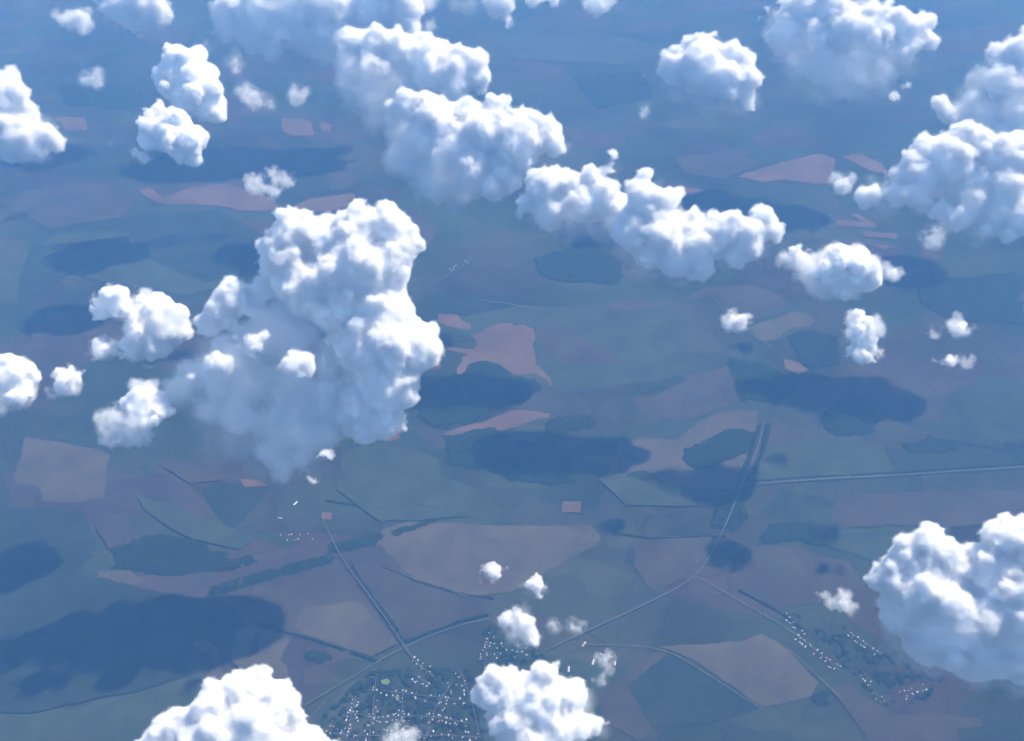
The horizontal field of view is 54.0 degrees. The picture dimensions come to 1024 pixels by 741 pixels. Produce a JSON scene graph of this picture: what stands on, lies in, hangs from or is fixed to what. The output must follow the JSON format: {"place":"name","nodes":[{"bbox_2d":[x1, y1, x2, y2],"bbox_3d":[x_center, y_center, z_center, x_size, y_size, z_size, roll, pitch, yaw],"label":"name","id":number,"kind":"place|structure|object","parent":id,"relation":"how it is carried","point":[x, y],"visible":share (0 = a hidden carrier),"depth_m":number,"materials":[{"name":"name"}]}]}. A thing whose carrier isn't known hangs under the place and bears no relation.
{"place":"outdoors","nodes":[
{"label":"outdoors","id":0,"kind":"place"},
{"bbox_2d":[0,261,22,303],"bbox_3d":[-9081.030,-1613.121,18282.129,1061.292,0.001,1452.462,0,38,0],"label":"field","id":1,"kind":"structure","parent":0,"point":[10,275],"depth_m":18264.75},
{"bbox_2d":[0,349,37,374],"bbox_3d":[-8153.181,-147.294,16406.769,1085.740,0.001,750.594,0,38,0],"label":"field","id":2,"kind":"structure","parent":0,"point":[25,355],"depth_m":16555.66,"materials":[{"name":"soil"}]},
{"bbox_2d":[0,356,39,403],"bbox_3d":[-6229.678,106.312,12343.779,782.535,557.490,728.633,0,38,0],"label":"cloud","id":3,"kind":"structure","parent":0,"point":[17,384],"depth_m":12224.07,"materials":[{"name":"liquid"}]},
{"bbox_2d":[0,75,52,156],"bbox_3d":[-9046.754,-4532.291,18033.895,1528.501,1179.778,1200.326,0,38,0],"label":"cloud","id":4,"kind":"structure","parent":0,"point":[17,136],"depth_m":17908.85,"materials":[{"name":"liquid"}]},
{"bbox_2d":[0,506,97,581],"bbox_3d":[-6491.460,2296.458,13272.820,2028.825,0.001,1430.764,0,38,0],"label":"field","id":5,"kind":"structure","parent":0,"point":[39,542],"depth_m":13298.62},
{"bbox_2d":[13,437,109,502],"bbox_3d":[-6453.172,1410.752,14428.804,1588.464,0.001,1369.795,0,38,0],"label":"field","id":6,"kind":"structure","parent":0,"point":[54,471],"depth_m":14400.26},
{"bbox_2d":[16,242,108,335],"bbox_3d":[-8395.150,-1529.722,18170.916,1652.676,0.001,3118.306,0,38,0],"label":"field","id":7,"kind":"structure","parent":0,"point":[45,267],"depth_m":18716.16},
{"bbox_2d":[56,373,78,392],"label":"cloud","id":8,"kind":"structure","parent":0,"point":[66,381],"depth_m":12370.49,"materials":[{"name":"liquid"}]},
{"bbox_2d":[55,117,86,129],"bbox_3d":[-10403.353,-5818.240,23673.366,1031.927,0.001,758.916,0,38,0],"label":"field","id":9,"kind":"structure","parent":0,"point":[73,123],"depth_m":23674.94,"materials":[{"name":"soil"}]},
{"bbox_2d":[21,187,140,227],"bbox_3d":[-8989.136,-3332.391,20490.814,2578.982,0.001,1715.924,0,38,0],"label":"field","id":10,"kind":"structure","parent":0,"point":[58,208],"depth_m":20543.10,"materials":[{"name":"plant"}]},
{"bbox_2d":[0,672,227,740],"bbox_3d":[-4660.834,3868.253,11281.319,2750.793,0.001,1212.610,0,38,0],"label":"field","id":11,"kind":"structure","parent":0,"point":[136,715],"depth_m":11266.92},
{"bbox_2d":[95,511,140,548],"bbox_3d":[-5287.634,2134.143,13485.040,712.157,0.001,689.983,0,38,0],"label":"field","id":12,"kind":"structure","parent":0,"point":[117,529],"depth_m":13471.19,"materials":[{"name":"plant"}]},
{"bbox_2d":[97,570,141,584],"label":"field","id":13,"kind":"structure","parent":0,"point":[125,576],"depth_m":12859.13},
{"bbox_2d":[0,572,245,712],"bbox_3d":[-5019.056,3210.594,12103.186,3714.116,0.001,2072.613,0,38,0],"label":"field","id":14,"kind":"structure","parent":0,"point":[69,637],"depth_m":12098.09,"materials":[{"name":"plant"}]},
{"bbox_2d":[101,0,163,25],"bbox_3d":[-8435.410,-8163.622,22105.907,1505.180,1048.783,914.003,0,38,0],"label":"cloud","id":15,"kind":"structure","parent":0,"point":[132,12],"depth_m":21916.23,"materials":[{"name":"liquid"}]},
{"bbox_2d":[45,231,227,295],"bbox_3d":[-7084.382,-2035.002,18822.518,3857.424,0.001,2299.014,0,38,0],"label":"field","id":16,"kind":"structure","parent":0,"point":[127,264],"depth_m":18612.31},
{"bbox_2d":[94,286,190,358],"bbox_3d":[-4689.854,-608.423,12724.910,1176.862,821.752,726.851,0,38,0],"label":"cloud","id":17,"kind":"structure","parent":0,"point":[158,326],"depth_m":12637.71,"materials":[{"name":"liquid"}]},
{"bbox_2d":[120,388,170,427],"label":"cloud","id":18,"kind":"structure","parent":0,"point":[146,407],"depth_m":11641.02,"materials":[{"name":"liquid"}]},
{"bbox_2d":[136,30,189,45],"bbox_3d":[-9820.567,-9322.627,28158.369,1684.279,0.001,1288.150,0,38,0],"label":"field","id":19,"kind":"structure","parent":0,"point":[165,37],"depth_m":28177.96,"materials":[{"name":"plant"}]},
{"bbox_2d":[138,106,206,164],"bbox_3d":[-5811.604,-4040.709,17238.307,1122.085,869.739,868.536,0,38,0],"label":"cloud","id":20,"kind":"structure","parent":0,"point":[177,136],"depth_m":17033.57,"materials":[{"name":"liquid"}]},
{"bbox_2d":[153,45,224,121],"bbox_3d":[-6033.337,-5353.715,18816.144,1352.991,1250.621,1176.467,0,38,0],"label":"cloud","id":21,"kind":"structure","parent":0,"point":[188,82],"depth_m":18616.62,"materials":[{"name":"liquid"}]},
{"bbox_2d":[125,209,261,281],"bbox_3d":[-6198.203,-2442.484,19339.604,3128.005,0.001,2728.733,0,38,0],"label":"field","id":22,"kind":"structure","parent":0,"point":[210,245],"depth_m":19342.34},
{"bbox_2d":[136,495,254,548],"bbox_3d":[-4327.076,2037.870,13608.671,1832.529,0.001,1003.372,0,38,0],"label":"field","id":23,"kind":"structure","parent":0,"point":[183,522],"depth_m":13535.99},
{"bbox_2d":[163,456,227,483],"bbox_3d":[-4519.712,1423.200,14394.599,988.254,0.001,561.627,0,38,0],"label":"field","id":24,"kind":"structure","parent":0,"point":[204,469],"depth_m":14384.05,"materials":[{"name":"soil"}]},
{"bbox_2d":[192,640,224,678],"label":"field","id":25,"kind":"structure","parent":0,"point":[215,671],"depth_m":11882.59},
{"bbox_2d":[139,184,283,210],"bbox_3d":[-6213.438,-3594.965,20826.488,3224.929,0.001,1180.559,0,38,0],"label":"field","id":26,"kind":"structure","parent":0,"point":[231,196],"depth_m":20777.14,"materials":[{"name":"soil"}]},
{"bbox_2d":[144,674,320,740],"bbox_3d":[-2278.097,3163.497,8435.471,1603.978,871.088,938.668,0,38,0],"label":"cloud","id":27,"kind":"structure","parent":0,"point":[254,707],"depth_m":8325.79,"materials":[{"name":"liquid"}]},
{"bbox_2d":[201,482,271,527],"bbox_3d":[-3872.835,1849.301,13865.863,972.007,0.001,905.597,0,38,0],"label":"field","id":28,"kind":"structure","parent":0,"point":[233,504],"depth_m":13957.27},
{"bbox_2d":[231,625,289,685],"bbox_3d":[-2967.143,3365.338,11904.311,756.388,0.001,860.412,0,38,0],"label":"field","id":29,"kind":"structure","parent":0,"point":[267,658],"depth_m":11916.27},
{"bbox_2d":[217,146,346,178],"bbox_3d":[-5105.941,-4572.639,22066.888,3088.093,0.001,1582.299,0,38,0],"label":"field","id":30,"kind":"structure","parent":0,"point":[270,164],"depth_m":22058.37,"materials":[{"name":"plant"}]},
{"bbox_2d":[281,118,314,135],"bbox_3d":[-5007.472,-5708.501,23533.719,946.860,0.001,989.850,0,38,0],"label":"field","id":31,"kind":"structure","parent":0,"point":[294,127],"depth_m":23501.41,"materials":[{"name":"soil"}]},
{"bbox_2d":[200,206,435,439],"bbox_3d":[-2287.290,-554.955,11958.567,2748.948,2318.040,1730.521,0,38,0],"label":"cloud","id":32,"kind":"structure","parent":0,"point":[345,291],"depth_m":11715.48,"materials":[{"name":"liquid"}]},
{"bbox_2d":[223,0,415,41],"bbox_3d":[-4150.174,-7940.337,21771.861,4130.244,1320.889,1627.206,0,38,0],"label":"cloud","id":33,"kind":"structure","parent":0,"point":[286,18],"depth_m":21494.11,"materials":[{"name":"liquid"}]},
{"bbox_2d":[287,193,355,211],"bbox_3d":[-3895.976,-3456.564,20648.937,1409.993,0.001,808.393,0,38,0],"label":"field","id":34,"kind":"structure","parent":0,"point":[326,204],"depth_m":20608.55,"materials":[{"name":"soil"}]},
{"bbox_2d":[256,566,390,657],"bbox_3d":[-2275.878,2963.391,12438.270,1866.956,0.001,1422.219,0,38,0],"label":"field","id":35,"kind":"structure","parent":0,"point":[283,607],"depth_m":12578.31,"materials":[{"name":"soil"}]},
{"bbox_2d":[327,168,353,189],"bbox_3d":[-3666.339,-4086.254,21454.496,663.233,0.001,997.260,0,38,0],"label":"field","id":36,"kind":"structure","parent":0,"point":[338,180],"depth_m":21440.57,"materials":[{"name":"plant"}]},
{"bbox_2d":[294,601,399,656],"bbox_3d":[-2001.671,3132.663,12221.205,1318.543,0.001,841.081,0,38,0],"label":"field","id":37,"kind":"structure","parent":0,"point":[353,626],"depth_m":12227.96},
{"bbox_2d":[305,618,489,704],"bbox_3d":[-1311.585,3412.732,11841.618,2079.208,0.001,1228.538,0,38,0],"label":"road","id":38,"kind":"structure","parent":0,"point":[394,652],"depth_m":11937.13,"materials":[{"name":"asphalt"}]},
{"bbox_2d":[337,443,477,521],"bbox_3d":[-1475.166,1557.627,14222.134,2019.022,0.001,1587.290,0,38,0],"label":"field","id":39,"kind":"structure","parent":0,"point":[381,475],"depth_m":14143.98,"materials":[{"name":"plant"}]},
{"bbox_2d":[394,209,437,254],"bbox_3d":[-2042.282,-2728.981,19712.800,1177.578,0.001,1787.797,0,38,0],"label":"field","id":40,"kind":"structure","parent":0,"point":[420,228],"depth_m":19801.43,"materials":[{"name":"plant"}]},
{"bbox_2d":[346,32,487,99],"bbox_3d":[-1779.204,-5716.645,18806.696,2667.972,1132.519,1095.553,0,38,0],"label":"cloud","id":41,"kind":"structure","parent":0,"point":[428,66],"depth_m":18581.40,"materials":[{"name":"liquid"}]},
{"bbox_2d":[348,544,491,638],"bbox_3d":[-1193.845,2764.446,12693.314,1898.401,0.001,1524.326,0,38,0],"label":"field","id":42,"kind":"structure","parent":0,"point":[411,608],"depth_m":12566.22,"materials":[{"name":"soil"}]},
{"bbox_2d":[349,565,406,642],"bbox_3d":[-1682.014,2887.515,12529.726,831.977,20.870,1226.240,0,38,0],"label":"tree belt","id":43,"kind":"object","parent":42,"relation":"on","point":[379,605],"visible":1,"depth_m":12468.27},
{"bbox_2d":[406,614,488,643],"bbox_3d":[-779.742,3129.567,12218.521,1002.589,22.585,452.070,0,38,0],"label":"tree belt","id":44,"kind":"object","parent":42,"relation":"on","point":[451,624],"visible":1,"depth_m":12245.74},
{"bbox_2d":[438,314,470,329],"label":"field","id":45,"kind":"structure","parent":0,"point":[453,320],"depth_m":17321.28,"materials":[{"name":"soil"}]},
{"bbox_2d":[395,97,560,196],"bbox_3d":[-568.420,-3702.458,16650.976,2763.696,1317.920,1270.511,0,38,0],"label":"cloud","id":46,"kind":"structure","parent":0,"point":[442,138],"depth_m":16459.57,"materials":[{"name":"liquid"}]},
{"bbox_2d":[377,521,600,595],"bbox_3d":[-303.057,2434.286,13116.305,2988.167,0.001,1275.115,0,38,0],"label":"field","id":47,"kind":"structure","parent":0,"point":[473,559],"depth_m":13190.90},
{"bbox_2d":[327,519,434,553],"bbox_3d":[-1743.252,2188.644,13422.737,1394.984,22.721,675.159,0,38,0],"label":"tree belt","id":48,"kind":"object","parent":47,"relation":"on","point":[364,541],"visible":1,"depth_m":13336.22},
{"bbox_2d":[445,410,549,434],"bbox_3d":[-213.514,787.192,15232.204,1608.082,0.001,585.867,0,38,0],"label":"field","id":49,"kind":"structure","parent":0,"point":[510,419],"depth_m":15249.17,"materials":[{"name":"soil"}]},
{"bbox_2d":[446,323,551,385],"bbox_3d":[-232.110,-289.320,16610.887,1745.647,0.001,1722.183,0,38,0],"label":"field","id":50,"kind":"structure","parent":0,"point":[509,347],"depth_m":16665.14,"materials":[{"name":"soil"}]},
{"bbox_2d":[0,0,1023,740],"bbox_3d":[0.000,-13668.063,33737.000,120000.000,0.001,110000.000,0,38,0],"label":"ground","id":51,"kind":"structure","parent":0,"point":[248,414],"depth_m":17635.42,"materials":[{"name":"plant"}]},
{"bbox_2d":[54,81,140,109],"bbox_3d":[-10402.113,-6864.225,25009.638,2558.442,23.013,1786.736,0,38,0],"label":"forest","id":52,"kind":"object","parent":51,"relation":"on","point":[108,97],"visible":1,"depth_m":24954.73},
{"bbox_2d":[110,534,258,575],"bbox_3d":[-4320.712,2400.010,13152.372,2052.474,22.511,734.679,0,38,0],"label":"forest","id":53,"kind":"object","parent":51,"relation":"on","point":[162,555],"visible":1,"depth_m":13095.32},
{"bbox_2d":[207,554,333,595],"bbox_3d":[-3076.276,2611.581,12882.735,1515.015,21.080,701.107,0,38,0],"label":"tree belt","id":54,"kind":"object","parent":51,"relation":"on","point":[249,580],"visible":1,"depth_m":12879.46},
{"bbox_2d":[302,650,331,663],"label":"forest","id":55,"kind":"object","parent":51,"relation":"on","point":[318,657],"visible":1,"depth_m":11886.30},
{"bbox_2d":[258,621,377,662],"bbox_3d":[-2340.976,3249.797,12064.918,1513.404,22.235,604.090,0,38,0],"label":"tree belt","id":56,"kind":"object","parent":51,"relation":"on","point":[322,642],"visible":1,"depth_m":12061.99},
{"bbox_2d":[317,667,490,740],"bbox_3d":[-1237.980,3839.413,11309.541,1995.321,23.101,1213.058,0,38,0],"label":"garden trees","id":57,"kind":"object","parent":51,"relation":"on","point":[357,688],"visible":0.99,"depth_m":11364.16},
{"bbox_2d":[415,361,541,429],"bbox_3d":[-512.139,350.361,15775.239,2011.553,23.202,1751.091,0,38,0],"label":"forest","id":58,"kind":"object","parent":51,"relation":"on","point":[482,385],"visible":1,"depth_m":15736.27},
{"bbox_2d":[442,427,577,486],"bbox_3d":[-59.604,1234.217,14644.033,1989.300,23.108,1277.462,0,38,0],"label":"forest","id":59,"kind":"object","parent":51,"relation":"on","point":[493,450],"visible":1,"depth_m":14600.70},
{"bbox_2d":[476,625,544,672],"bbox_3d":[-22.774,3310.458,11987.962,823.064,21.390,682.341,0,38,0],"label":"garden trees","id":60,"kind":"object","parent":51,"relation":"on","point":[510,662],"visible":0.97,"depth_m":11972.52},
{"bbox_2d":[544,413,595,437],"bbox_3d":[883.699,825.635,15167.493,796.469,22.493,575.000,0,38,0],"label":"forest","id":61,"kind":"object","parent":51,"relation":"on","point":[558,426],"visible":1,"depth_m":15170.08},
{"bbox_2d":[533,247,623,285],"bbox_3d":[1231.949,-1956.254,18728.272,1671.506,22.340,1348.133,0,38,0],"label":"forest","id":62,"kind":"object","parent":51,"relation":"on","point":[576,265],"visible":1,"depth_m":18690.74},
{"bbox_2d":[572,71,652,108],"bbox_3d":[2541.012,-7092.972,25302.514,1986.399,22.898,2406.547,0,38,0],"label":"forest","id":63,"kind":"object","parent":51,"relation":"on","point":[602,90],"visible":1,"depth_m":25347.26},
{"bbox_2d":[613,532,725,539],"bbox_3d":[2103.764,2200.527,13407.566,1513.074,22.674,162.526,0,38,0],"label":"tree belt","id":64,"kind":"object","parent":51,"relation":"on","point":[645,537],"visible":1,"depth_m":13393.51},
{"bbox_2d":[709,490,748,532],"bbox_3d":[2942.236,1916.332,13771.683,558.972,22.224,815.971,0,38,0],"label":"forest","id":65,"kind":"object","parent":51,"relation":"on","point":[723,503],"visible":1,"depth_m":13731.28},
{"bbox_2d":[726,356,795,407],"bbox_3d":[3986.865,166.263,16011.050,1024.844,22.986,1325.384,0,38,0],"label":"forest","id":66,"kind":"object","parent":51,"relation":"on","point":[760,382],"visible":1,"depth_m":15952.88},
{"bbox_2d":[738,589,806,632],"bbox_3d":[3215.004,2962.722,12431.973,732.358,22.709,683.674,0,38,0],"label":"tree belt","id":67,"kind":"object","parent":51,"relation":"on","point":[771,608],"visible":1,"depth_m":12456.21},
{"bbox_2d":[757,521,829,547],"bbox_3d":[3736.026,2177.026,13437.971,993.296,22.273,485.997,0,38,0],"label":"forest","id":68,"kind":"object","parent":51,"relation":"on","point":[811,533],"visible":1,"depth_m":13410.10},
{"bbox_2d":[785,330,842,374],"bbox_3d":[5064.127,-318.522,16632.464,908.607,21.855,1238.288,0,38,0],"label":"forest","id":69,"kind":"object","parent":51,"relation":"on","point":[814,350],"visible":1,"depth_m":16667.14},
{"bbox_2d":[820,394,879,436],"bbox_3d":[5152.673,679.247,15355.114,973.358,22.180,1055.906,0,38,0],"label":"forest","id":70,"kind":"object","parent":51,"relation":"on","point":[848,415],"visible":1,"depth_m":15302.53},
{"bbox_2d":[791,613,944,706],"bbox_3d":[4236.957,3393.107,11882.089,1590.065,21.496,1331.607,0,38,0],"label":"garden trees","id":71,"kind":"object","parent":51,"relation":"on","point":[880,678],"visible":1,"depth_m":11762.69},
{"bbox_2d":[746,462,1023,482],"bbox_3d":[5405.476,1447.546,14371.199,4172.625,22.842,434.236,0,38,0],"label":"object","id":72,"kind":"object","parent":51,"relation":"on","point":[898,472],"visible":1,"depth_m":14351.81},
{"bbox_2d":[899,434,1023,453],"bbox_3d":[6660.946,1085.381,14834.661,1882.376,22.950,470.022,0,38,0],"label":"forest","id":73,"kind":"object","parent":51,"relation":"on","point":[929,444],"visible":1,"depth_m":14788.12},
{"bbox_2d":[916,272,1023,325],"bbox_3d":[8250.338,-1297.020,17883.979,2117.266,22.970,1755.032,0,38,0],"label":"forest","id":74,"kind":"object","parent":51,"relation":"on","point":[989,298],"visible":1,"depth_m":17834.08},
{"bbox_2d":[488,0,535,13],"bbox_3d":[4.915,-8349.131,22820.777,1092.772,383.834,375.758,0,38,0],"label":"cloud","id":75,"kind":"structure","parent":0,"point":[495,4],"depth_m":22758.32,"materials":[{"name":"liquid"}]},
{"bbox_2d":[508,424,544,440],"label":"field","id":76,"kind":"structure","parent":0,"point":[529,432],"depth_m":15050.02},
{"bbox_2d":[478,666,594,740],"bbox_3d":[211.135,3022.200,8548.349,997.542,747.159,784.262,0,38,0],"label":"cloud","id":77,"kind":"structure","parent":0,"point":[529,709],"depth_m":8458.66,"materials":[{"name":"liquid"}]},
{"bbox_2d":[452,305,685,391],"bbox_3d":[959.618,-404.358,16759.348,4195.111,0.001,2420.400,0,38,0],"label":"field","id":78,"kind":"structure","parent":0,"point":[646,344],"depth_m":16954.47,"materials":[{"name":"plant"}]},
{"bbox_2d":[523,170,629,225],"bbox_3d":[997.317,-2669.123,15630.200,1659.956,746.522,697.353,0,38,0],"label":"cloud","id":79,"kind":"structure","parent":0,"point":[591,196],"depth_m":15476.09,"materials":[{"name":"liquid"}]},
{"bbox_2d":[536,326,618,362],"bbox_3d":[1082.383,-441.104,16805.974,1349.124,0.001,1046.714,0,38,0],"label":"field","id":80,"kind":"structure","parent":0,"point":[563,344],"depth_m":16731.58,"materials":[{"name":"plant"}]},
{"bbox_2d":[490,32,678,64],"bbox_3d":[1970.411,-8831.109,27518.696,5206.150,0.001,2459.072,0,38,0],"label":"field","id":81,"kind":"structure","parent":0,"point":[590,49],"depth_m":27490.72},
{"bbox_2d":[596,649,668,739],"bbox_3d":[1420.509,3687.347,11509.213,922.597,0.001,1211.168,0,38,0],"label":"field","id":82,"kind":"structure","parent":0,"point":[621,709],"depth_m":11395.35,"materials":[{"name":"soil"}]},
{"bbox_2d":[536,418,764,654],"bbox_3d":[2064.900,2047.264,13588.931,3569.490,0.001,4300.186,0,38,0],"label":"road","id":83,"kind":"structure","parent":0,"point":[690,578],"depth_m":12879.13,"materials":[{"name":"asphalt"}]},
{"bbox_2d":[599,473,706,505],"bbox_3d":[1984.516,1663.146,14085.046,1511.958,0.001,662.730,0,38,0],"label":"field","id":84,"kind":"structure","parent":0,"point":[626,490],"depth_m":14033.07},
{"bbox_2d":[632,382,682,421],"bbox_3d":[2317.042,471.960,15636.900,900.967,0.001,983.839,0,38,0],"label":"field","id":85,"kind":"structure","parent":0,"point":[655,407],"depth_m":15547.85,"materials":[{"name":"soil"}]},
{"bbox_2d":[582,410,757,488],"bbox_3d":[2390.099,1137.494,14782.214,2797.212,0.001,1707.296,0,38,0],"label":"field","id":86,"kind":"structure","parent":0,"point":[664,461],"depth_m":14601.47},
{"bbox_2d":[681,428,755,470],"bbox_3d":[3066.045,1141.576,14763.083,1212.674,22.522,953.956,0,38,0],"label":"forest","id":87,"kind":"object","parent":86,"relation":"on","point":[726,445],"visible":1,"depth_m":14733.51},
{"bbox_2d":[734,424,761,489],"bbox_3d":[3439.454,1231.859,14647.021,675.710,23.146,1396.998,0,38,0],"label":"tree belt","id":88,"kind":"object","parent":86,"relation":"on","point":[749,455],"visible":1,"depth_m":14595.23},
{"bbox_2d":[631,535,712,589],"bbox_3d":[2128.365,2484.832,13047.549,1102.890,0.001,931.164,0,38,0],"label":"field","id":89,"kind":"structure","parent":0,"point":[661,562],"depth_m":13106.20,"materials":[{"name":"soil"}]},
{"bbox_2d":[627,653,760,728],"bbox_3d":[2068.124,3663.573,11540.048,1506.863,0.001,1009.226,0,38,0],"label":"field","id":90,"kind":"structure","parent":0,"point":[669,689],"depth_m":11467.43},
{"bbox_2d":[614,180,776,273],"bbox_3d":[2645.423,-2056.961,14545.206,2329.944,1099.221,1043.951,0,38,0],"label":"cloud","id":91,"kind":"structure","parent":0,"point":[651,223],"depth_m":14343.52,"materials":[{"name":"liquid"}]},
{"bbox_2d":[673,366,739,420],"bbox_3d":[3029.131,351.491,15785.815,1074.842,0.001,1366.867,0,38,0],"label":"field","id":92,"kind":"structure","parent":0,"point":[699,394],"depth_m":15754.11,"materials":[{"name":"soil"}]},
{"bbox_2d":[664,38,756,95],"bbox_3d":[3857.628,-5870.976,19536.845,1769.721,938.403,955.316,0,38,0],"label":"cloud","id":93,"kind":"structure","parent":0,"point":[702,66],"depth_m":19361.90,"materials":[{"name":"liquid"}]},
{"bbox_2d":[675,152,760,178],"bbox_3d":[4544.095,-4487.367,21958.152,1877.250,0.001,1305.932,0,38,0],"label":"field","id":94,"kind":"structure","parent":0,"point":[722,165],"depth_m":21982.74,"materials":[{"name":"plant"}]},
{"bbox_2d":[681,285,789,321],"bbox_3d":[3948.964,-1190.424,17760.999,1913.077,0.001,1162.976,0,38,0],"label":"field","id":95,"kind":"structure","parent":0,"point":[749,303],"depth_m":17851.80,"materials":[{"name":"plant"}]},
{"bbox_2d":[659,634,818,706],"bbox_3d":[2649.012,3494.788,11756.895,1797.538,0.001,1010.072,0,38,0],"label":"field","id":96,"kind":"structure","parent":0,"point":[762,670],"depth_m":11775.35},
{"bbox_2d":[750,312,815,340],"bbox_3d":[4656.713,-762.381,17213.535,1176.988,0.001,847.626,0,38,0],"label":"field","id":97,"kind":"structure","parent":0,"point":[774,329],"depth_m":17225.07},
{"bbox_2d":[738,154,834,184],"bbox_3d":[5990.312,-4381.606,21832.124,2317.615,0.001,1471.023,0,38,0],"label":"field","id":98,"kind":"structure","parent":0,"point":[816,169],"depth_m":21732.69,"materials":[{"name":"soil"}]},
{"bbox_2d":[740,546,891,641],"bbox_3d":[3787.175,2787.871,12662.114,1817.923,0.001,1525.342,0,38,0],"label":"field","id":99,"kind":"structure","parent":0,"point":[780,577],"depth_m":12753.92,"materials":[{"name":"plant"}]},
{"bbox_2d":[754,436,895,482],"bbox_3d":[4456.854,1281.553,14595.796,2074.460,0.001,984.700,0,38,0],"label":"field","id":100,"kind":"structure","parent":0,"point":[839,455],"depth_m":14582.94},
{"bbox_2d":[749,423,770,485],"bbox_3d":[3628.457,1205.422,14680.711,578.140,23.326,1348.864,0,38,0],"label":"tree belt","id":101,"kind":"object","parent":100,"relation":"on","point":[766,433],"visible":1,"depth_m":14745.68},
{"bbox_2d":[791,245,880,296],"bbox_3d":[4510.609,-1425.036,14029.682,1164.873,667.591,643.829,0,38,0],"label":"cloud","id":102,"kind":"structure","parent":0,"point":[843,271],"depth_m":13850.26,"materials":[{"name":"liquid"}]},
{"bbox_2d":[773,0,932,60],"bbox_3d":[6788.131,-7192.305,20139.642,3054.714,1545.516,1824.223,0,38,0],"label":"cloud","id":103,"kind":"structure","parent":0,"point":[856,29],"depth_m":19852.82,"materials":[{"name":"liquid"}]},
{"bbox_2d":[847,311,875,362],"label":"cloud","id":104,"kind":"structure","parent":0,"point":[860,330],"depth_m":12916.02,"materials":[{"name":"liquid"}]},
{"bbox_2d":[842,153,888,173],"bbox_3d":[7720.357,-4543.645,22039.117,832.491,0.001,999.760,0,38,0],"label":"field","id":105,"kind":"structure","parent":0,"point":[870,164],"depth_m":22071.07,"materials":[{"name":"soil"}]},
{"bbox_2d":[740,466,1023,484],"bbox_3d":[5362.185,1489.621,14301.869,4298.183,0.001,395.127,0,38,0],"label":"road","id":106,"kind":"structure","parent":0,"point":[880,475],"depth_m":14296.44,"materials":[{"name":"asphalt"}]},
{"bbox_2d":[827,526,951,559],"bbox_3d":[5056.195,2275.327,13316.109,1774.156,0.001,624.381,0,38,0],"label":"field","id":107,"kind":"structure","parent":0,"point":[871,544],"depth_m":13367.82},
{"bbox_2d":[846,363,951,400],"bbox_3d":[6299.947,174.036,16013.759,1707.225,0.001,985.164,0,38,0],"label":"field","id":108,"kind":"structure","parent":0,"point":[906,384],"depth_m":16052.51,"materials":[{"name":"plant"}]},
{"bbox_2d":[828,683,982,740],"bbox_3d":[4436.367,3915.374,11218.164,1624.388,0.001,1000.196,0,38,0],"label":"field","id":109,"kind":"structure","parent":0,"point":[875,721],"depth_m":11205.50,"materials":[{"name":"soil"}]},
{"bbox_2d":[808,689,833,706],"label":"forest","id":110,"kind":"object","parent":109,"relation":"on","point":[819,699],"visible":1,"depth_m":11441.86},
{"bbox_2d":[827,489,1023,527],"bbox_3d":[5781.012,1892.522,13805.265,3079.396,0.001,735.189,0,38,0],"label":"field","id":111,"kind":"structure","parent":0,"point":[960,509],"depth_m":13801.58,"materials":[{"name":"plant"}]},
{"bbox_2d":[920,245,941,260],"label":"field","id":112,"kind":"structure","parent":0,"point":[929,253],"depth_m":19060.93,"materials":[{"name":"plant"}]},
{"bbox_2d":[926,183,949,196],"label":"field","id":113,"kind":"structure","parent":0,"point":[933,190],"depth_m":21048.68,"materials":[{"name":"plant"}]},
{"bbox_2d":[862,126,1023,238],"bbox_3d":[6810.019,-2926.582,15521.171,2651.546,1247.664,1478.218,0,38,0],"label":"cloud","id":114,"kind":"structure","parent":0,"point":[997,177],"depth_m":15402.01,"materials":[{"name":"liquid"}]},
{"bbox_2d":[872,521,1023,680],"bbox_3d":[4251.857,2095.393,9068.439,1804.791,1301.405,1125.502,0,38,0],"label":"cloud","id":115,"kind":"structure","parent":0,"point":[943,605],"depth_m":8969.77,"materials":[{"name":"liquid"}]},
{"bbox_2d":[888,443,1023,473],"bbox_3d":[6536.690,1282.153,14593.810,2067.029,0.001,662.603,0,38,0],"label":"field","id":116,"kind":"structure","parent":0,"point":[962,456],"depth_m":14565.18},
{"bbox_2d":[925,21,1023,53],"bbox_3d":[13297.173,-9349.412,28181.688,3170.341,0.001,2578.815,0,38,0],"label":"field","id":117,"kind":"structure","parent":0,"point":[983,38],"depth_m":28158.92,"materials":[{"name":"plant"}]},
{"bbox_2d":[948,43,1023,138],"bbox_3d":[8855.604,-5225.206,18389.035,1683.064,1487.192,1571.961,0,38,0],"label":"cloud","id":118,"kind":"structure","parent":0,"point":[1007,84],"depth_m":18250.06,"materials":[{"name":"liquid"}]},
{"bbox_2d":[958,718,1023,740],"bbox_3d":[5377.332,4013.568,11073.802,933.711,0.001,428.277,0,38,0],"label":"field","id":119,"kind":"structure","parent":0,"point":[1012,729],"depth_m":11104.71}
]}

